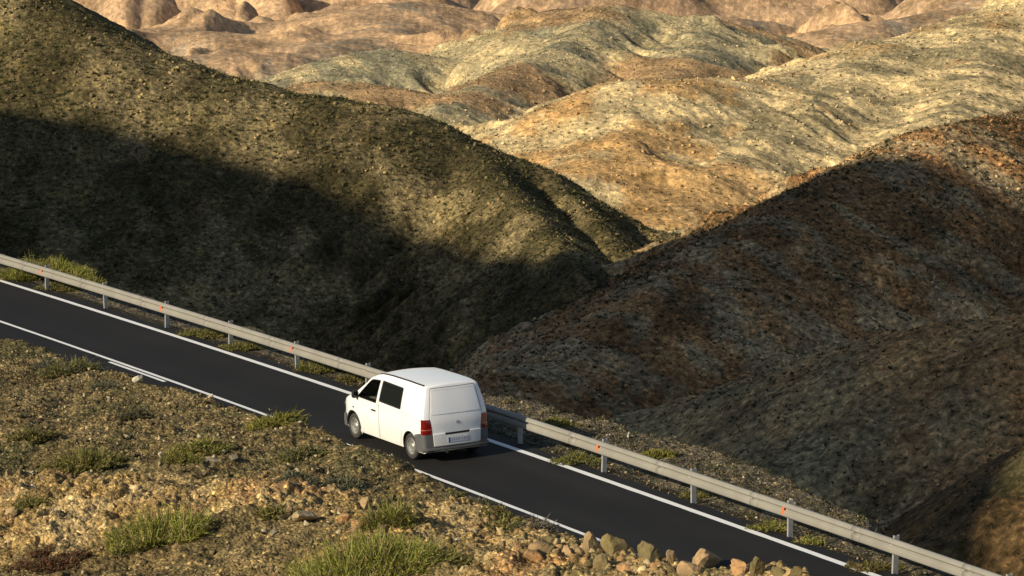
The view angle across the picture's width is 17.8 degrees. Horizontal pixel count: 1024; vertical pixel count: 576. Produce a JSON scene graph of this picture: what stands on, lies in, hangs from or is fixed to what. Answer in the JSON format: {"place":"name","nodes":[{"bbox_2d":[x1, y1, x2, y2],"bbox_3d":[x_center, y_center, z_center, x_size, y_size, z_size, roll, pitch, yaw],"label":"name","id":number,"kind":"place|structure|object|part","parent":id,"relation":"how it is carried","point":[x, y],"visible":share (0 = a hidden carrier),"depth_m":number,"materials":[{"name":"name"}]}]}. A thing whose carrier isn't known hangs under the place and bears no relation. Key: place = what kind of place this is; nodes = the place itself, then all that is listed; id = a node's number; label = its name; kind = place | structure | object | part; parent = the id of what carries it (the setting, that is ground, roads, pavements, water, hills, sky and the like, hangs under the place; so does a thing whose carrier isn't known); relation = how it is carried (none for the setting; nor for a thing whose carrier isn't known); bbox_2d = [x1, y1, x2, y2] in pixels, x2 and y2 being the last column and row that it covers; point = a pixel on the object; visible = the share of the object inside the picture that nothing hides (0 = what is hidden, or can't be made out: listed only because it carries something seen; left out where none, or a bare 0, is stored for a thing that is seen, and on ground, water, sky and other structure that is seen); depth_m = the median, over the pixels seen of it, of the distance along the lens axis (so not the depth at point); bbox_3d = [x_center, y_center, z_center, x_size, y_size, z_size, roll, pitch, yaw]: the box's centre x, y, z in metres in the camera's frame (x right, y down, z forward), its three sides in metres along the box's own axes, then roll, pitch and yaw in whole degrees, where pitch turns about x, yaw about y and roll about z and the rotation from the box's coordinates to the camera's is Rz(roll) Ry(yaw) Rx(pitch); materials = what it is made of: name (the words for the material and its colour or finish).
{"place":"outdoors","nodes":[
{"label":"outdoors","id":0,"kind":"place"},
{"bbox_2d":[0,277,900,575],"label":"road","id":1,"kind":"structure","parent":0,"point":[574,499],"depth_m":79.29,"materials":[{"name":"grey asphalt"}]},
{"bbox_2d":[109,362,164,381],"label":"road marking","id":2,"kind":"object","parent":1,"relation":"on","point":[137,371],"visible":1,"depth_m":90.55,"materials":[{"name":"paint"}]},
{"bbox_2d":[0,321,600,541],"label":"road marking","id":3,"kind":"object","parent":1,"relation":"on","point":[496,500],"visible":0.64,"depth_m":85.54,"materials":[{"name":"paint"}]},
{"bbox_2d":[344,367,488,458],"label":"van","id":4,"kind":"object","parent":1,"relation":"on","point":[417,413],"visible":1,"depth_m":78.67,"materials":[{"name":"white paint"}]},
{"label":"door","id":5,"kind":"part","parent":4,"relation":"part of","materials":[{"name":"white paint"}]},
{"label":"side window","id":6,"kind":"part","parent":4,"relation":"part of","materials":[{"name":"black glass"}]},
{"bbox_2d":[0,280,880,575],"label":"road marking","id":7,"kind":"object","parent":1,"relation":"on","point":[488,438],"visible":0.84,"depth_m":78.20,"materials":[{"name":"paint"}]},
{"bbox_2d":[0,253,951,575],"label":"ground","id":8,"kind":"structure","parent":0,"point":[30,531],"depth_m":60.33,"materials":[{"name":"brown soil"}]},
{"bbox_2d":[0,487,8,493],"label":"rock","id":9,"kind":"object","parent":8,"relation":"on","point":[2,489],"visible":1,"depth_m":60.72,"materials":[{"name":"brown stone"}]},
{"bbox_2d":[5,469,13,476],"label":"rock","id":10,"kind":"object","parent":8,"relation":"on","point":[8,472],"visible":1,"depth_m":61.85,"materials":[{"name":"beige stone"}]},
{"bbox_2d":[5,506,17,516],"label":"rock","id":11,"kind":"object","parent":8,"relation":"on","point":[13,510],"visible":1,"depth_m":59.38,"materials":[{"name":"beige stone"}]},
{"bbox_2d":[6,491,51,509],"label":"shrub","id":12,"kind":"object","parent":8,"relation":"on","point":[29,502],"visible":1,"depth_m":59.83,"materials":[{"name":"green plant"}]},
{"bbox_2d":[2,424,64,443],"bbox_3d":[-9.569,2.876,64.883,1.280,0.419,0.839,4,12,18],"label":"shrub","id":13,"kind":"object","parent":8,"relation":"on","point":[34,435],"visible":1,"depth_m":64.76,"materials":[{"name":"green plant"}]},
{"bbox_2d":[26,355,64,371],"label":"dry shrub","id":14,"kind":"object","parent":8,"relation":"on","point":[36,365],"visible":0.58,"depth_m":75.73,"materials":[{"name":"grey plant"}]},
{"bbox_2d":[0,547,91,574],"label":"shrub","id":15,"kind":"object","parent":8,"relation":"on","point":[47,564],"visible":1,"depth_m":56.53,"materials":[{"name":"brown plant"}]},
{"bbox_2d":[23,544,69,558],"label":"shrub","id":16,"kind":"object","parent":8,"relation":"on","point":[35,553],"visible":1,"depth_m":57.28,"materials":[{"name":"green plant"}]},
{"bbox_2d":[0,246,97,280],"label":"grass clump","id":17,"kind":"object","parent":8,"relation":"on","point":[60,266],"visible":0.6,"depth_m":105.95,"materials":[{"name":"green plant"}]},
{"bbox_2d":[32,280,83,291],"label":"shrub","id":18,"kind":"object","parent":8,"relation":"on","point":[58,286],"visible":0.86,"depth_m":103.73,"materials":[{"name":"green plant"}]},
{"bbox_2d":[53,510,64,515],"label":"rock","id":19,"kind":"object","parent":8,"relation":"on","point":[61,512],"visible":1,"depth_m":59.04,"materials":[{"name":"brown stone"}]},
{"bbox_2d":[36,354,110,378],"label":"shrub","id":20,"kind":"object","parent":8,"relation":"on","point":[56,370],"visible":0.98,"depth_m":74.91,"materials":[{"name":"green plant"}]},
{"bbox_2d":[35,442,133,473],"bbox_3d":[-8.133,3.254,62.017,1.895,0.743,1.485,0,11,0],"label":"shrub","id":21,"kind":"object","parent":8,"relation":"on","point":[81,461],"visible":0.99,"depth_m":61.86,"materials":[{"name":"green plant"}]},
{"bbox_2d":[81,273,104,283],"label":"grass clump","id":22,"kind":"object","parent":8,"relation":"on","point":[93,279],"visible":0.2,"depth_m":104.81,"materials":[{"name":"green plant"}]},
{"bbox_2d":[88,379,120,389],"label":"dry shrub","id":23,"kind":"object","parent":8,"relation":"on","point":[103,384],"visible":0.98,"depth_m":72.61,"materials":[{"name":"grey plant"}]},
{"bbox_2d":[109,405,156,422],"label":"shrub","id":24,"kind":"object","parent":8,"relation":"on","point":[139,413],"visible":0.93,"depth_m":66.83,"materials":[{"name":"green plant"}]},
{"bbox_2d":[132,375,142,382],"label":"rock","id":25,"kind":"object","parent":8,"relation":"on","point":[138,379],"visible":1,"depth_m":73.27,"materials":[{"name":"beige stone"}]},
{"bbox_2d":[91,500,220,555],"bbox_3d":[-6.173,4.138,56.997,2.346,0.962,1.855,0,11,0],"label":"grassy shrub","id":26,"kind":"object","parent":8,"relation":"on","point":[147,533],"visible":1,"depth_m":56.80,"materials":[{"name":"green plant"}]},
{"bbox_2d":[158,448,205,465],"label":"shrub","id":27,"kind":"object","parent":8,"relation":"on","point":[181,458],"visible":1,"depth_m":61.43,"materials":[{"name":"green plant"}]},
{"bbox_2d":[159,435,235,457],"bbox_3d":[-5.914,3.010,62.222,1.322,0.515,1.132,5,12,24],"label":"shrub","id":28,"kind":"object","parent":8,"relation":"on","point":[207,446],"visible":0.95,"depth_m":62.07,"materials":[{"name":"green plant"}]},
{"bbox_2d":[175,327,233,338],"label":"shrub","id":29,"kind":"object","parent":8,"relation":"on","point":[209,333],"visible":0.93,"depth_m":95.67,"materials":[{"name":"green plant"}]},
{"bbox_2d":[205,456,221,461],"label":"rock","id":30,"kind":"object","parent":8,"relation":"on","point":[210,459],"visible":1,"depth_m":61.54,"materials":[{"name":"beige stone"}]},
{"bbox_2d":[229,454,237,460],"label":"rock","id":31,"kind":"object","parent":8,"relation":"on","point":[233,457],"visible":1,"depth_m":61.55,"materials":[{"name":"beige stone"}]},
{"bbox_2d":[216,339,266,350],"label":"shrub","id":32,"kind":"object","parent":8,"relation":"on","point":[248,346],"visible":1,"depth_m":93.63,"materials":[{"name":"green plant"}]},
{"bbox_2d":[248,502,285,520],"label":"shrub","id":33,"kind":"object","parent":8,"relation":"on","point":[269,512],"visible":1,"depth_m":56.98,"materials":[{"name":"green plant"}]},
{"bbox_2d":[270,529,278,535],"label":"rock","id":34,"kind":"object","parent":8,"relation":"on","point":[273,532],"visible":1,"depth_m":56.22,"materials":[{"name":"grey stone"}]},
{"bbox_2d":[241,403,310,431],"bbox_3d":[-4.695,2.602,64.794,1.450,0.715,1.030,0,11,0],"label":"shrub","id":35,"kind":"object","parent":8,"relation":"on","point":[275,420],"visible":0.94,"depth_m":64.70,"materials":[{"name":"green plant"}]},
{"bbox_2d":[269,467,322,487],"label":"shrub","id":36,"kind":"object","parent":8,"relation":"on","point":[292,474],"visible":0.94,"depth_m":58.90,"materials":[{"name":"green plant"}]},
{"bbox_2d":[276,442,332,463],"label":"shrub","id":37,"kind":"object","parent":8,"relation":"on","point":[295,454],"visible":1,"depth_m":61.76,"materials":[{"name":"green plant"}]},
{"bbox_2d":[291,510,317,521],"bbox_3d":[-3.586,3.952,56.511,0.408,0.212,0.697,2,-4,9],"label":"rock","id":38,"kind":"object","parent":8,"relation":"on","point":[297,516],"visible":1,"depth_m":56.32,"materials":[{"name":"grey stone"}]},
{"bbox_2d":[291,360,349,373],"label":"shrub","id":39,"kind":"object","parent":8,"relation":"on","point":[312,367],"visible":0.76,"depth_m":90.28,"materials":[{"name":"green plant"}]},
{"bbox_2d":[318,474,367,489],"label":"shrub","id":40,"kind":"object","parent":8,"relation":"on","point":[347,482],"visible":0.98,"depth_m":59.04,"materials":[{"name":"green plant"}]},
{"bbox_2d":[338,513,351,523],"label":"rock","id":41,"kind":"object","parent":8,"relation":"on","point":[345,517],"visible":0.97,"depth_m":56.18,"materials":[{"name":"brown stone"}]},
{"bbox_2d":[334,373,364,383],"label":"shrub","id":42,"kind":"object","parent":8,"relation":"on","point":[350,378],"visible":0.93,"depth_m":88.81,"materials":[{"name":"green plant"}]},
{"bbox_2d":[351,520,365,528],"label":"rock","id":43,"kind":"object","parent":8,"relation":"on","point":[353,525],"visible":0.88,"depth_m":55.40,"materials":[{"name":"brown stone"}]},
{"bbox_2d":[359,497,369,509],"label":"rock","id":44,"kind":"object","parent":8,"relation":"on","point":[364,502],"visible":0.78,"depth_m":57.15,"materials":[{"name":"beige stone"}]},
{"bbox_2d":[275,521,471,575],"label":"grassy shrub","id":45,"kind":"object","parent":8,"relation":"on","point":[386,558],"visible":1,"depth_m":53.08,"materials":[{"name":"green plant"}]},
{"bbox_2d":[342,522,407,550],"bbox_3d":[-2.338,4.201,54.405,1.250,0.551,0.967,0,11,0],"label":"grassy shrub","id":46,"kind":"object","parent":8,"relation":"on","point":[354,538],"visible":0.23,"depth_m":54.44,"materials":[{"name":"green plant"}]},
{"bbox_2d":[334,490,427,530],"bbox_3d":[-2.211,3.744,55.278,1.722,0.884,1.212,-3,12,-16],"label":"grassy shrub","id":47,"kind":"object","parent":8,"relation":"on","point":[397,514],"visible":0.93,"depth_m":55.24,"materials":[{"name":"green plant"}]},
{"bbox_2d":[379,523,389,533],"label":"rock","id":48,"kind":"object","parent":8,"relation":"on","point":[387,526],"visible":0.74,"depth_m":54.98,"materials":[{"name":"brown stone"}]},
{"bbox_2d":[441,486,467,498],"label":"shrub","id":49,"kind":"object","parent":8,"relation":"on","point":[454,493],"visible":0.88,"depth_m":58.16,"materials":[{"name":"green plant"}]},
{"bbox_2d":[437,553,474,566],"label":"shrub","id":50,"kind":"object","parent":8,"relation":"on","point":[460,563],"visible":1,"depth_m":53.09,"materials":[{"name":"green plant"}]},
{"bbox_2d":[0,341,938,575],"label":"ground cover","id":51,"kind":"object","parent":8,"relation":"on","point":[93,410],"visible":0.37,"depth_m":71.14,"materials":[{"name":"green plant"}]},
{"bbox_2d":[545,546,553,555],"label":"rock","id":52,"kind":"object","parent":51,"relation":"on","point":[550,549],"visible":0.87,"depth_m":53.14,"materials":[{"name":"brown stone"}]},
{"bbox_2d":[0,338,954,575],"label":"loose stones","id":53,"kind":"object","parent":8,"relation":"on","point":[557,542],"visible":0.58,"depth_m":62.85,"materials":[{"name":"brown stone"}]},
{"bbox_2d":[463,496,497,504],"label":"dry shrub","id":54,"kind":"object","parent":8,"relation":"on","point":[483,500],"visible":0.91,"depth_m":57.60,"materials":[{"name":"plant"}]},
{"bbox_2d":[476,502,513,519],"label":"shrub","id":55,"kind":"object","parent":8,"relation":"on","point":[499,511],"visible":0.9,"depth_m":56.69,"materials":[{"name":"green plant"}]},
{"bbox_2d":[0,254,1012,575],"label":"guardrail","id":56,"kind":"object","parent":8,"relation":"on","point":[894,546],"visible":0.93,"depth_m":76.63,"materials":[{"name":"metal"}]},
{"bbox_2d":[484,509,530,530],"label":"shrub","id":57,"kind":"object","parent":8,"relation":"on","point":[498,523],"visible":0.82,"depth_m":55.64,"materials":[{"name":"green plant"}]},
{"bbox_2d":[513,545,521,549],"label":"rock","id":58,"kind":"object","parent":8,"relation":"on","point":[517,547],"visible":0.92,"depth_m":53.15,"materials":[{"name":"brown stone"}]},
{"bbox_2d":[503,511,561,533],"bbox_3d":[0.428,4.001,55.087,1.142,0.508,0.883,-4,12,-21],"label":"dry shrub","id":59,"kind":"object","parent":8,"relation":"on","point":[548,526],"visible":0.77,"depth_m":55.15,"materials":[{"name":"plant"}]},
{"bbox_2d":[523,550,543,561],"bbox_3d":[0.341,4.326,52.834,0.343,0.212,0.378,-1,1,-3],"label":"rock","id":60,"kind":"object","parent":8,"relation":"on","point":[532,555],"visible":0.9,"depth_m":52.67,"materials":[{"name":"brown stone"}]},
{"bbox_2d":[527,541,554,554],"bbox_3d":[0.476,4.223,53.269,0.440,0.174,0.476,6,13,28],"label":"rock","id":61,"kind":"object","parent":8,"relation":"on","point":[543,547],"visible":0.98,"depth_m":53.18,"materials":[{"name":"beige stone"}]},
{"bbox_2d":[541,536,555,541],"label":"rock","id":62,"kind":"object","parent":8,"relation":"on","point":[549,538],"visible":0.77,"depth_m":53.78,"materials":[{"name":"beige stone"}]},
{"bbox_2d":[543,416,580,426],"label":"shrub","id":63,"kind":"object","parent":8,"relation":"on","point":[560,422],"visible":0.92,"depth_m":82.85,"materials":[{"name":"green plant"}]},
{"bbox_2d":[562,545,571,555],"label":"rock","id":64,"kind":"object","parent":8,"relation":"on","point":[566,550],"visible":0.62,"depth_m":53.08,"materials":[{"name":"beige stone"}]},
{"bbox_2d":[549,447,601,465],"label":"shrub","id":65,"kind":"object","parent":8,"relation":"on","point":[578,457],"visible":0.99,"depth_m":77.83,"materials":[{"name":"green plant"}]},
{"bbox_2d":[574,546,584,554],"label":"rock","id":66,"kind":"object","parent":8,"relation":"on","point":[578,549],"visible":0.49,"depth_m":53.12,"materials":[{"name":"beige stone"}]},
{"bbox_2d":[580,557,589,563],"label":"rock","id":67,"kind":"object","parent":8,"relation":"on","point":[583,559],"visible":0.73,"depth_m":51.57,"materials":[{"name":"orange stone"}]},
{"bbox_2d":[584,560,592,566],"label":"rock","id":68,"kind":"object","parent":8,"relation":"on","point":[588,563],"visible":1,"depth_m":51.07,"materials":[{"name":"beige stone"}]},
{"bbox_2d":[582,531,600,552],"bbox_3d":[1.281,4.189,53.248,0.288,0.483,0.331,4,12,18],"label":"rock","id":69,"kind":"object","parent":8,"relation":"on","point":[590,540],"visible":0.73,"depth_m":53.15,"materials":[{"name":"beige stone"}]},
{"bbox_2d":[593,553,608,569],"bbox_3d":[1.388,4.298,50.944,0.261,0.313,0.352,-21,13,-2],"label":"rock","id":70,"kind":"object","parent":8,"relation":"on","point":[600,561],"visible":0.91,"depth_m":50.83,"materials":[{"name":"beige stone"}]},
{"bbox_2d":[600,533,629,555],"bbox_3d":[1.665,4.116,52.285,0.422,0.435,0.317,-18,20,-34],"label":"rock","id":71,"kind":"object","parent":8,"relation":"on","point":[611,545],"visible":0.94,"depth_m":52.22,"materials":[{"name":"beige stone"}]},
{"bbox_2d":[616,563,633,572],"bbox_3d":[1.743,4.280,49.854,0.316,0.164,0.182,2,12,9],"label":"rock","id":72,"kind":"object","parent":8,"relation":"on","point":[620,567],"visible":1,"depth_m":49.83,"materials":[{"name":"stone"}]},
{"bbox_2d":[631,565,637,573],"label":"rock","id":73,"kind":"object","parent":8,"relation":"on","point":[635,569],"visible":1,"depth_m":49.78,"materials":[{"name":"beige stone"}]},
{"bbox_2d":[637,541,664,561],"bbox_3d":[2.151,4.130,50.860,0.396,0.363,0.583,-5,8,-21],"label":"rock","id":74,"kind":"object","parent":8,"relation":"on","point":[650,552],"visible":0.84,"depth_m":50.71,"materials":[{"name":"beige stone"}]},
{"bbox_2d":[650,562,658,566],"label":"rock","id":75,"kind":"object","parent":8,"relation":"on","point":[652,564],"visible":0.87,"depth_m":49.64,"materials":[{"name":"brown stone"}]},
{"bbox_2d":[637,446,676,458],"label":"shrub","id":76,"kind":"object","parent":8,"relation":"on","point":[656,453],"visible":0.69,"depth_m":78.69,"materials":[{"name":"green plant"}]},
{"bbox_2d":[666,549,675,564],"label":"rock","id":77,"kind":"object","parent":8,"relation":"on","point":[670,556],"visible":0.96,"depth_m":50.28,"materials":[{"name":"beige stone"}]},
{"bbox_2d":[667,565,676,572],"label":"rock","id":78,"kind":"object","parent":8,"relation":"on","point":[671,569],"visible":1,"depth_m":49.25,"materials":[{"name":"brown stone"}]},
{"bbox_2d":[676,561,700,575],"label":"rock","id":79,"kind":"object","parent":8,"relation":"on","point":[685,568],"visible":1,"depth_m":48.96,"materials":[{"name":"beige stone"}]},
{"bbox_2d":[678,489,711,497],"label":"shrub","id":80,"kind":"object","parent":8,"relation":"on","point":[699,493],"visible":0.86,"depth_m":74.07,"materials":[{"name":"green plant"}]},
{"bbox_2d":[692,548,721,568],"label":"rock","id":81,"kind":"object","parent":8,"relation":"on","point":[705,558],"visible":0.88,"depth_m":67.02,"materials":[{"name":"beige stone"}]},
{"bbox_2d":[730,559,747,575],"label":"rock","id":82,"kind":"object","parent":8,"relation":"on","point":[738,566],"visible":0.93,"depth_m":46.13,"materials":[{"name":"stone"}]},
{"bbox_2d":[749,556,765,575],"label":"rock","id":83,"kind":"object","parent":8,"relation":"on","point":[757,565],"visible":1,"depth_m":45.18,"materials":[{"name":"brown stone"}]},
{"bbox_2d":[745,518,795,532],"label":"shrub","id":84,"kind":"object","parent":8,"relation":"on","point":[776,525],"visible":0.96,"depth_m":70.52,"materials":[{"name":"green plant"}]},
{"bbox_2d":[771,566,785,575],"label":"rock","id":85,"kind":"object","parent":8,"relation":"on","point":[776,571],"visible":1,"depth_m":44.99,"materials":[{"name":"beige stone"}]},
{"bbox_2d":[788,566,802,575],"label":"rock","id":86,"kind":"object","parent":8,"relation":"on","point":[796,571],"visible":1,"depth_m":44.55,"materials":[{"name":"beige stone"}]},
{"bbox_2d":[791,533,827,545],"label":"shrub","id":87,"kind":"object","parent":8,"relation":"on","point":[810,540],"visible":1,"depth_m":69.23,"materials":[{"name":"green plant"}]},
{"bbox_2d":[842,557,906,572],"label":"shrub","id":88,"kind":"object","parent":8,"relation":"on","point":[878,566],"visible":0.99,"depth_m":66.73,"materials":[{"name":"green plant"}]},
{"bbox_2d":[0,0,1023,575],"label":"hills","id":89,"kind":"structure","parent":0,"point":[994,534],"depth_m":370.36,"materials":[{"name":"brown soil"}]},
{"bbox_2d":[0,0,1023,572],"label":"hillside scrub","id":90,"kind":"object","parent":89,"relation":"on","point":[578,192],"visible":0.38,"depth_m":392.74,"materials":[{"name":"green plant"}]},
{"bbox_2d":[0,0,1023,570],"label":"hillside stones","id":91,"kind":"object","parent":89,"relation":"on","point":[526,234],"visible":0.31,"depth_m":398.25,"materials":[{"name":"brown stone"}]},
{"bbox_2d":[73,0,984,79],"bbox_3d":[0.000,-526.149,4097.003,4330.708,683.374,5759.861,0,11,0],"label":"hills","id":92,"kind":"structure","parent":0,"point":[256,39],"depth_m":1749.06,"materials":[{"name":"beige soil"}]},
{"bbox_2d":[258,0,1023,234],"bbox_3d":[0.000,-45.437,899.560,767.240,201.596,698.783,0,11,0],"label":"hills","id":93,"kind":"structure","parent":0,"point":[664,177],"depth_m":759.95,"materials":[{"name":"beige soil"}]},
{"bbox_2d":[258,0,1023,231],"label":"sunlit scrub","id":94,"kind":"object","parent":93,"relation":"on","point":[682,185],"visible":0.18,"depth_m":769.03,"materials":[{"name":"green plant"}]},
{"bbox_2d":[260,2,1023,225],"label":"sunlit stones","id":95,"kind":"object","parent":93,"relation":"on","point":[757,120],"visible":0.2,"depth_m":772.90,"materials":[{"name":"beige stone"}]}
]}

